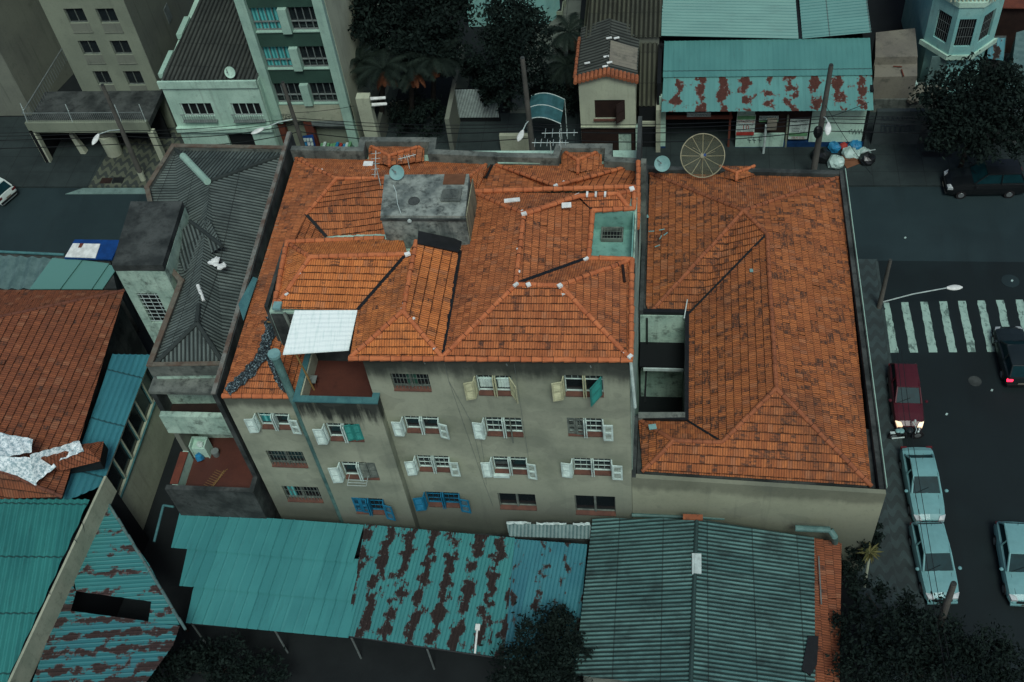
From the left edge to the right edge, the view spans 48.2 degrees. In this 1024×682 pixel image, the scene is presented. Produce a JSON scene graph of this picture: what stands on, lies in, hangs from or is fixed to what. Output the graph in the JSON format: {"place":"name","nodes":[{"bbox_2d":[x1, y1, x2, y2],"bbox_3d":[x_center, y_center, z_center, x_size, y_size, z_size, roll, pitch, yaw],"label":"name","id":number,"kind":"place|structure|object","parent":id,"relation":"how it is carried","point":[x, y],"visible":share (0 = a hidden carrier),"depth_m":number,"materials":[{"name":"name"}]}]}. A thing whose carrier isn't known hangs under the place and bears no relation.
{"place":"outdoors","nodes":[
{"label":"outdoors","id":0,"kind":"place"},
{"bbox_2d":[0,0,73,115],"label":"grey tower","id":1,"kind":"structure","parent":0,"point":[30,47],"depth_m":83.39,"materials":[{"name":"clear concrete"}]},
{"bbox_2d":[0,117,106,187],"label":"pavement","id":2,"kind":"structure","parent":0,"point":[66,167],"depth_m":81.28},
{"bbox_2d":[0,289,148,558],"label":"tiled house","id":3,"kind":"structure","parent":0,"point":[58,349],"depth_m":58.56,"materials":[{"name":"tile"}]},
{"bbox_2d":[20,48,170,162],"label":"garage deck","id":4,"kind":"structure","parent":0,"point":[57,113],"depth_m":79.46,"materials":[{"name":"black concrete"}]},
{"bbox_2d":[88,127,184,187],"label":"mosaic pavement","id":5,"kind":"structure","parent":0,"point":[122,164],"depth_m":80.34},
{"bbox_2d":[92,84,145,180],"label":"utility pole","id":6,"kind":"object","parent":5,"relation":"on","point":[140,173],"visible":1,"depth_m":75.54,"materials":[{"name":"concrete"}]},
{"bbox_2d":[0,102,1022,172],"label":"overhead wires","id":7,"kind":"object","parent":6,"relation":"attached to","point":[484,132],"visible":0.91,"depth_m":72.71,"materials":[{"name":"black plastic"}]},
{"bbox_2d":[188,436,212,461],"bbox_3d":[-15.564,5.466,57.025,0.830,1.026,1.001,1,51,8],"label":"wash tub","id":8,"kind":"object","parent":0,"point":[200,448],"visible":1,"depth_m":56.94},
{"bbox_2d":[157,0,282,144],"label":"white house","id":9,"kind":"structure","parent":0,"point":[198,87],"depth_m":75.83,"materials":[{"name":"paint"}]},
{"bbox_2d":[180,103,214,114],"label":"window","id":10,"kind":"structure","parent":9,"relation":"in","point":[188,108],"depth_m":76.15,"materials":[{"name":"glass"}]},
{"bbox_2d":[231,103,262,113],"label":"window","id":11,"kind":"structure","parent":9,"relation":"in","point":[239,108],"depth_m":75.71,"materials":[{"name":"white paint"}]},
{"bbox_2d":[234,0,390,146],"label":"banded apartment block","id":12,"kind":"structure","parent":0,"point":[304,50],"depth_m":73.69,"materials":[{"name":"paint"}]},
{"bbox_2d":[249,7,281,29],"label":"window","id":13,"kind":"structure","parent":12,"relation":"in","point":[263,18],"depth_m":71.17,"materials":[{"name":"teal metal"}]},
{"bbox_2d":[262,47,292,66],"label":"window","id":14,"kind":"structure","parent":12,"relation":"in","point":[274,56],"depth_m":73.40,"materials":[{"name":"teal metal"}]},
{"bbox_2d":[273,83,302,101],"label":"window","id":15,"kind":"structure","parent":12,"relation":"in","point":[293,89],"depth_m":75.60,"materials":[{"name":"grey metal"}]},
{"bbox_2d":[287,7,318,29],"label":"window","id":16,"kind":"structure","parent":12,"relation":"in","point":[301,18],"depth_m":70.84,"materials":[{"name":"glass"}]},
{"bbox_2d":[298,46,328,66],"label":"window","id":17,"kind":"structure","parent":12,"relation":"in","point":[312,56],"depth_m":73.07,"materials":[{"name":"grey metal"}]},
{"bbox_2d":[309,83,337,101],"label":"window","id":18,"kind":"structure","parent":12,"relation":"in","point":[321,92],"depth_m":75.30,"materials":[{"name":"grey metal"}]},
{"bbox_2d":[211,116,646,536],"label":"apartment building","id":19,"kind":"structure","parent":0,"point":[456,332],"depth_m":50.29,"materials":[{"name":"grey concrete"}]},
{"bbox_2d":[244,413,301,433],"bbox_3d":[-10.649,3.666,51.312,2.439,1.202,0.587,1,51,8],"label":"window","id":20,"kind":"structure","parent":19,"relation":"in","point":[274,421],"depth_m":51.39,"materials":[{"name":"white paint"}]},
{"bbox_2d":[267,451,307,467],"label":"window","id":21,"kind":"structure","parent":19,"relation":"in","point":[285,459],"depth_m":54.12,"materials":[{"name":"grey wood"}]},
{"bbox_2d":[283,486,323,502],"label":"window","id":22,"kind":"structure","parent":19,"relation":"in","point":[294,493],"depth_m":56.56,"materials":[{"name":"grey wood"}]},
{"bbox_2d":[312,423,364,444],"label":"window","id":23,"kind":"structure","parent":19,"relation":"in","point":[342,432],"depth_m":50.59,"materials":[{"name":"white paint"}]},
{"bbox_2d":[328,462,379,482],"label":"window","id":24,"kind":"structure","parent":19,"relation":"in","point":[357,470],"depth_m":53.05,"materials":[{"name":"white paint"}]},
{"bbox_2d":[351,497,395,520],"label":"window","id":25,"kind":"structure","parent":19,"relation":"in","point":[371,506],"depth_m":55.55,"materials":[{"name":"blue paint"}]},
{"bbox_2d":[391,373,431,391],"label":"window","id":26,"kind":"structure","parent":19,"relation":"in","point":[402,382],"depth_m":48.27,"materials":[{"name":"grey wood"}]},
{"bbox_2d":[391,416,449,439],"bbox_3d":[-3.977,3.778,50.343,2.490,1.221,0.644,1,51,8],"label":"window","id":27,"kind":"structure","parent":19,"relation":"in","point":[415,424],"depth_m":50.51,"materials":[{"name":"white paint"}]},
{"bbox_2d":[404,455,460,476],"bbox_3d":[-3.621,5.737,52.780,2.489,1.293,0.602,1,51,8],"label":"window","id":28,"kind":"structure","parent":19,"relation":"in","point":[427,463],"depth_m":52.92,"materials":[{"name":"white paint"}]},
{"bbox_2d":[413,492,470,512],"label":"window","id":29,"kind":"structure","parent":19,"relation":"in","point":[445,500],"depth_m":55.40,"materials":[{"name":"blue paint"}]},
{"bbox_2d":[463,375,517,403],"bbox_3d":[-0.840,1.975,47.505,2.211,1.330,0.734,1,51,8],"label":"window","id":30,"kind":"structure","parent":19,"relation":"in","point":[488,385],"depth_m":47.65,"materials":[{"name":"white paint"}]},
{"bbox_2d":[472,417,523,442],"bbox_3d":[-0.611,3.849,49.861,2.124,1.377,0.686,1,51,8],"label":"window","id":31,"kind":"structure","parent":19,"relation":"in","point":[496,426],"depth_m":50.06,"materials":[{"name":"white paint"}]},
{"bbox_2d":[480,456,537,479],"bbox_3d":[-0.099,5.754,52.241,2.515,1.371,0.602,1,51,8],"label":"window","id":32,"kind":"structure","parent":19,"relation":"in","point":[507,465],"depth_m":52.40,"materials":[{"name":"white paint"}]},
{"bbox_2d":[498,493,536,510],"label":"window","id":33,"kind":"structure","parent":19,"relation":"in","point":[508,501],"depth_m":55.16,"materials":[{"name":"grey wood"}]},
{"bbox_2d":[551,375,603,406],"bbox_3d":[2.698,2.018,46.901,2.086,1.386,0.850,1,51,8],"label":"window","id":34,"kind":"structure","parent":19,"relation":"in","point":[592,387],"depth_m":47.02,"materials":[{"name":"white paint"}]},
{"bbox_2d":[567,418,613,440],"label":"window","id":35,"kind":"structure","parent":19,"relation":"in","point":[579,427],"depth_m":49.37,"materials":[{"name":"white paint"}]},
{"bbox_2d":[561,458,622,479],"bbox_3d":[3.622,5.734,51.657,2.762,1.308,0.558,1,51,8],"label":"window","id":36,"kind":"structure","parent":19,"relation":"in","point":[582,466],"depth_m":51.83,"materials":[{"name":"white paint"}]},
{"bbox_2d":[575,495,615,515],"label":"window","id":37,"kind":"structure","parent":19,"relation":"in","point":[585,505],"depth_m":54.73,"materials":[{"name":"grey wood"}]},
{"bbox_2d":[0,0,1021,681],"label":"ground","id":38,"kind":"structure","parent":0,"point":[318,658],"depth_m":57.03,"materials":[{"name":"concrete"}]},
{"bbox_2d":[0,250,139,331],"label":"street sheds","id":39,"kind":"object","parent":38,"relation":"on","point":[23,270],"visible":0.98,"depth_m":68.41,"materials":[{"name":"metal"}]},
{"bbox_2d":[0,476,148,681],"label":"workshop","id":40,"kind":"structure","parent":38,"relation":"on","point":[35,536],"depth_m":53.55,"materials":[{"name":"teal"}]},
{"bbox_2d":[33,503,188,681],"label":"lean to roof","id":41,"kind":"object","parent":40,"relation":"attached to","point":[83,647],"visible":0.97,"depth_m":52.36,"materials":[{"name":"metal"}]},
{"bbox_2d":[65,239,118,262],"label":"sign board","id":42,"kind":"object","parent":38,"relation":"on","point":[80,249],"visible":0.68,"depth_m":68.77,"materials":[{"name":"blue metal"}]},
{"bbox_2d":[66,188,145,193],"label":"kerb","id":43,"kind":"structure","parent":38,"relation":"on","point":[111,191],"depth_m":78.88,"materials":[{"name":"concrete"}]},
{"bbox_2d":[39,0,193,126],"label":"beige tower","id":44,"kind":"structure","parent":38,"relation":"on","point":[119,45],"depth_m":77.85,"materials":[{"name":"paint"}]},
{"bbox_2d":[63,354,174,528],"bbox_3d":[-20.604,6.199,60.557,1.755,6.360,10.384,1,51,8],"label":"side annex","id":45,"kind":"object","parent":38,"relation":"on","point":[127,426],"visible":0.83,"depth_m":60.20,"materials":[{"name":"teal"}]},
{"bbox_2d":[114,440,131,473],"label":"window","id":46,"kind":"structure","parent":45,"relation":"in","point":[122,457],"depth_m":59.15,"materials":[{"name":"black glass"}]},
{"bbox_2d":[121,421,138,454],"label":"window","id":47,"kind":"structure","parent":45,"relation":"in","point":[129,437],"depth_m":59.89,"materials":[{"name":"black glass"}]},
{"bbox_2d":[112,143,282,518],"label":"townhouse","id":48,"kind":"structure","parent":38,"relation":"on","point":[184,224],"depth_m":56.84,"materials":[{"name":"concrete"}]},
{"bbox_2d":[137,293,165,321],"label":"window","id":49,"kind":"structure","parent":48,"relation":"in","point":[156,310],"depth_m":58.66,"materials":[{"name":"metal"}]},
{"bbox_2d":[146,629,291,681],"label":"yard shrub","id":50,"kind":"object","parent":38,"relation":"on","point":[208,664],"visible":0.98,"depth_m":53.22,"materials":[{"name":"green plant"}]},
{"bbox_2d":[349,36,387,86],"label":"palm tree","id":51,"kind":"object","parent":38,"relation":"on","point":[360,53],"visible":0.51,"depth_m":76.33,"materials":[{"name":"green plant"}]},
{"bbox_2d":[355,93,386,136],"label":"gate post","id":52,"kind":"object","parent":38,"relation":"on","point":[365,105],"visible":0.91,"depth_m":75.23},
{"bbox_2d":[171,513,586,680],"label":"yard canopy","id":53,"kind":"object","parent":38,"relation":"on","point":[447,591],"visible":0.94,"depth_m":54.35,"materials":[{"name":"teal metal"}]},
{"bbox_2d":[350,48,408,113],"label":"palm tree","id":54,"kind":"object","parent":38,"relation":"on","point":[384,60],"visible":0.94,"depth_m":74.41,"materials":[{"name":"green plant"}]},
{"bbox_2d":[377,67,414,136],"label":"garden wall","id":55,"kind":"structure","parent":38,"relation":"on","point":[390,93],"depth_m":79.97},
{"bbox_2d":[384,55,440,127],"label":"palm tree","id":56,"kind":"object","parent":38,"relation":"on","point":[409,78],"visible":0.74,"depth_m":73.98,"materials":[{"name":"green plant"}]},
{"bbox_2d":[348,0,482,81],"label":"broadleaf tree","id":57,"kind":"object","parent":38,"relation":"on","point":[409,25],"visible":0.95,"depth_m":74.25,"materials":[{"name":"green plant"}]},
{"bbox_2d":[386,89,446,137],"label":"flower shrub","id":58,"kind":"object","parent":38,"relation":"on","point":[419,112],"visible":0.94,"depth_m":78.14,"materials":[{"name":"green plant"}]},
{"bbox_2d":[403,37,461,117],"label":"palm tree","id":59,"kind":"object","parent":38,"relation":"on","point":[438,65],"visible":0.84,"depth_m":73.95,"materials":[{"name":"green plant"}]},
{"bbox_2d":[445,45,468,149],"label":"driveway wall","id":60,"kind":"structure","parent":38,"relation":"on","point":[452,119],"depth_m":77.77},
{"bbox_2d":[455,88,500,121],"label":"corrugated roof","id":61,"kind":"structure","parent":60,"relation":"attached to","point":[471,108],"depth_m":78.74,"materials":[{"name":"metal"}]},
{"bbox_2d":[355,530,589,565],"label":"yard wall","id":62,"kind":"structure","parent":38,"relation":"on","point":[575,541],"depth_m":55.98,"materials":[{"name":"black concrete"}]},
{"bbox_2d":[460,53,503,106],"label":"tree","id":63,"kind":"object","parent":38,"relation":"on","point":[474,74],"visible":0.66,"depth_m":76.77,"materials":[{"name":"green plant"}]},
{"bbox_2d":[459,0,561,112],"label":"tree","id":64,"kind":"object","parent":38,"relation":"on","point":[501,40],"visible":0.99,"depth_m":73.46,"materials":[{"name":"green plant"}]},
{"bbox_2d":[499,133,528,150],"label":"pier wall","id":65,"kind":"structure","parent":38,"relation":"on","point":[514,145],"depth_m":76.72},
{"bbox_2d":[479,600,597,681],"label":"yard tree","id":66,"kind":"object","parent":38,"relation":"on","point":[554,659],"visible":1,"depth_m":49.73,"materials":[{"name":"green plant"}]},
{"bbox_2d":[506,521,590,575],"bbox_3d":[1.865,10.404,55.907,4.059,4.138,1.390,1,51,8],"label":"sheet awning","id":67,"kind":"object","parent":38,"relation":"on","point":[581,530],"visible":0.97,"depth_m":54.79,"materials":[{"name":"metal"}]},
{"bbox_2d":[522,73,579,116],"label":"garden shrub","id":68,"kind":"object","parent":38,"relation":"on","point":[557,90],"visible":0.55,"depth_m":78.19,"materials":[{"name":"green plant"}]},
{"bbox_2d":[543,47,576,108],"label":"palm tree","id":69,"kind":"object","parent":38,"relation":"on","point":[564,66],"visible":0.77,"depth_m":77.58,"materials":[{"name":"green plant"}]},
{"bbox_2d":[544,12,586,63],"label":"palm tree","id":70,"kind":"object","parent":38,"relation":"on","point":[569,39],"visible":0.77,"depth_m":77.68,"materials":[{"name":"green plant"}]},
{"bbox_2d":[657,0,873,147],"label":"parking shed","id":71,"kind":"structure","parent":38,"relation":"on","point":[784,78],"depth_m":73.13,"materials":[{"name":"teal metal"}]},
{"bbox_2d":[736,115,755,134],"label":"sign","id":72,"kind":"object","parent":71,"relation":"attached to","point":[749,119],"visible":0.79,"depth_m":74.06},
{"bbox_2d":[788,119,809,138],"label":"sign","id":73,"kind":"object","parent":71,"relation":"attached to","point":[798,129],"visible":0.91,"depth_m":73.89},
{"bbox_2d":[831,520,885,579],"bbox_3d":[16.400,10.110,54.827,3.125,3.574,2.128,-39,57,-23],"label":"corner shrub","id":74,"kind":"object","parent":38,"relation":"on","point":[876,539],"visible":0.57,"depth_m":54.01,"materials":[{"name":"green plant"}]},
{"bbox_2d":[980,30,1023,105],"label":"blue lean to","id":75,"kind":"object","parent":38,"relation":"on","point":[996,51],"visible":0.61,"depth_m":75.11,"materials":[{"name":"metal"}]},
{"bbox_2d":[0,187,1023,261],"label":"back road","id":76,"kind":"structure","parent":0,"point":[933,223],"depth_m":70.93,"materials":[{"name":"asphalt"}]},
{"bbox_2d":[0,177,16,205],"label":"parked car","id":77,"kind":"object","parent":76,"relation":"on","point":[8,191],"visible":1,"depth_m":78.61,"materials":[{"name":"white paint"}]},
{"bbox_2d":[941,159,1023,198],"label":"parked car","id":78,"kind":"object","parent":76,"relation":"on","point":[1006,179],"visible":0.98,"depth_m":70.32,"materials":[{"name":"black paint"}]},
{"bbox_2d":[467,0,559,26],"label":"pale house","id":79,"kind":"structure","parent":0,"point":[553,6],"depth_m":85.64,"materials":[{"name":"concrete"}]},
{"bbox_2d":[510,0,580,112],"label":"garden path","id":80,"kind":"structure","parent":0,"point":[571,7],"depth_m":84.68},
{"bbox_2d":[573,0,662,151],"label":"cream house","id":81,"kind":"structure","parent":0,"point":[615,66],"depth_m":74.23,"materials":[{"name":"paint"}]},
{"bbox_2d":[594,100,624,123],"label":"window","id":82,"kind":"structure","parent":81,"relation":"in","point":[603,108],"depth_m":73.83,"materials":[{"name":"brown wood"}]},
{"bbox_2d":[376,109,1023,186],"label":"pavement","id":83,"kind":"structure","parent":0,"point":[900,165],"depth_m":75.42,"materials":[{"name":"concrete"}]},
{"bbox_2d":[251,81,304,145],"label":"utility pole","id":84,"kind":"object","parent":83,"relation":"on","point":[296,125],"visible":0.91,"depth_m":72.72,"materials":[{"name":"concrete"}]},
{"bbox_2d":[517,56,535,150],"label":"utility pole","id":85,"kind":"object","parent":83,"relation":"on","point":[527,110],"visible":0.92,"depth_m":70.45,"materials":[{"name":"concrete"}]},
{"bbox_2d":[526,93,567,150],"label":"curved canopy","id":86,"kind":"object","parent":83,"relation":"on","point":[550,106],"visible":0.87,"depth_m":74.38,"materials":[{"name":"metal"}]},
{"bbox_2d":[810,63,833,169],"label":"utility pole","id":87,"kind":"object","parent":83,"relation":"on","point":[818,132],"visible":0.94,"depth_m":69.28,"materials":[{"name":"concrete"}]},
{"bbox_2d":[870,108,924,144],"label":"graffiti wall","id":88,"kind":"structure","parent":83,"relation":"on","point":[902,115],"depth_m":73.36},
{"bbox_2d":[908,49,1023,167],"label":"street tree","id":89,"kind":"object","parent":83,"relation":"on","point":[956,123],"visible":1,"depth_m":67.46,"materials":[{"name":"green plant"}]},
{"bbox_2d":[574,514,841,681],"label":"corrugated shed","id":90,"kind":"structure","parent":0,"point":[692,598],"depth_m":50.87,"materials":[{"name":"metal"}]},
{"bbox_2d":[802,636,818,675],"bbox_3d":[12.902,13.528,49.251,0.571,0.120,1.860,12,53,16],"label":"tarpaulin","id":91,"kind":"object","parent":90,"relation":"on","point":[810,660],"visible":1,"depth_m":49.18,"materials":[{"name":"black plastic"}]},
{"bbox_2d":[632,164,887,570],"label":"corner house","id":92,"kind":"structure","parent":0,"point":[754,347],"depth_m":55.15,"materials":[{"name":"tile"}]},
{"bbox_2d":[680,133,724,177],"bbox_3d":[10.592,-9.914,63.670,2.459,2.858,1.844,1,51,8],"label":"satellite dish","id":93,"kind":"object","parent":92,"relation":"attached to","point":[702,156],"visible":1,"depth_m":63.34,"materials":[{"name":"yellow"}]},
{"bbox_2d":[856,259,930,681],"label":"side pavement","id":94,"kind":"structure","parent":0,"point":[894,565],"depth_m":58.18,"materials":[{"name":"concrete"}]},
{"bbox_2d":[875,261,934,681],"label":"kerb","id":95,"kind":"structure","parent":94,"relation":"on","point":[889,358],"depth_m":64.59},
{"bbox_2d":[876,258,962,309],"bbox_3d":[23.044,-2.935,64.357,4.342,4.446,0.458,3,52,9],"label":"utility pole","id":96,"kind":"object","parent":94,"relation":"on","point":[883,290],"visible":1,"depth_m":64.38,"materials":[{"name":"concrete"}]},
{"bbox_2d":[923,581,956,667],"bbox_3d":[18.554,12.398,49.586,0.698,8.159,0.386,1,51,8],"label":"utility pole","id":97,"kind":"object","parent":94,"relation":"on","point":[948,597],"visible":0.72,"depth_m":47.60,"materials":[{"name":"concrete"}]},
{"bbox_2d":[896,348,952,680],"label":"side street wires","id":98,"kind":"object","parent":97,"relation":"attached to","point":[924,513],"visible":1,"depth_m":50.75,"materials":[{"name":"black plastic"}]},
{"bbox_2d":[870,28,947,111],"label":"ruined yard building","id":99,"kind":"structure","parent":0,"point":[894,56],"depth_m":75.18,"materials":[{"name":"concrete"}]},
{"bbox_2d":[878,261,1023,681],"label":"side road","id":100,"kind":"structure","parent":0,"point":[974,438],"depth_m":60.86,"materials":[{"name":"asphalt"}]},
{"bbox_2d":[888,420,923,438],"bbox_3d":[20.744,4.804,60.119,1.838,1.172,0.816,-3,51,4],"label":"motorcycle","id":101,"kind":"object","parent":100,"relation":"on","point":[916,434],"visible":0.98,"depth_m":60.13,"materials":[{"name":"white plastic"}]},
{"bbox_2d":[886,360,927,431],"bbox_3d":[21.167,2.783,61.303,2.058,1.802,4.220,2,51,8],"label":"parked car","id":102,"kind":"object","parent":100,"relation":"on","point":[913,393],"visible":0.98,"depth_m":60.89,"materials":[{"name":"red paint"}]},
{"bbox_2d":[899,446,948,522],"bbox_3d":[20.834,7.078,57.858,2.164,1.802,4.470,-1,51,6],"label":"parked car","id":103,"kind":"object","parent":100,"relation":"on","point":[934,509],"visible":0.94,"depth_m":57.43,"materials":[{"name":"silver metal"}]},
{"bbox_2d":[908,521,961,604],"bbox_3d":[20.425,10.473,55.153,2.179,1.802,4.220,-2,51,5],"label":"parked car","id":104,"kind":"object","parent":100,"relation":"on","point":[943,563],"visible":0.94,"depth_m":54.76,"materials":[{"name":"silver metal"}]},
{"bbox_2d":[884,300,1023,352],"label":"crosswalk","id":105,"kind":"structure","parent":100,"relation":"on","point":[948,331],"depth_m":65.01,"materials":[{"name":"paint"}]},
{"bbox_2d":[991,326,1023,386],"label":"moving car","id":106,"kind":"object","parent":100,"relation":"on","point":[1007,343],"visible":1,"depth_m":61.91,"materials":[{"name":"paint"}]},
{"bbox_2d":[992,521,1023,605],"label":"moving car","id":107,"kind":"object","parent":100,"relation":"on","point":[1008,541],"visible":1,"depth_m":54.46,"materials":[{"name":"silver metal"}]},
{"bbox_2d":[901,0,1003,92],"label":"bay house","id":108,"kind":"structure","parent":0,"point":[958,30],"depth_m":73.62,"materials":[{"name":"blue"}]},
{"bbox_2d":[935,10,951,41],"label":"window","id":109,"kind":"structure","parent":108,"relation":"in","point":[944,20],"depth_m":73.23,"materials":[{"name":"black"}]},
{"bbox_2d":[954,19,975,45],"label":"window","id":110,"kind":"structure","parent":108,"relation":"in","point":[966,27],"depth_m":72.61,"materials":[{"name":"black"}]},
{"bbox_2d":[995,0,1023,52],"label":"brown roof house","id":111,"kind":"structure","parent":0,"point":[1010,22],"depth_m":77.44,"materials":[{"name":"brown wood"}]},
{"bbox_3d":[17.116,14.897,53.090,3.700,0.050,6.000,1,51,8],"label":"front yard","id":112,"kind":"object","parent":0,"visible":0},
{"bbox_2d":[825,568,1023,681],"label":"pavement tree","id":113,"kind":"object","parent":112,"relation":"on","point":[961,652],"visible":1,"depth_m":47.67,"materials":[{"name":"green plant"}]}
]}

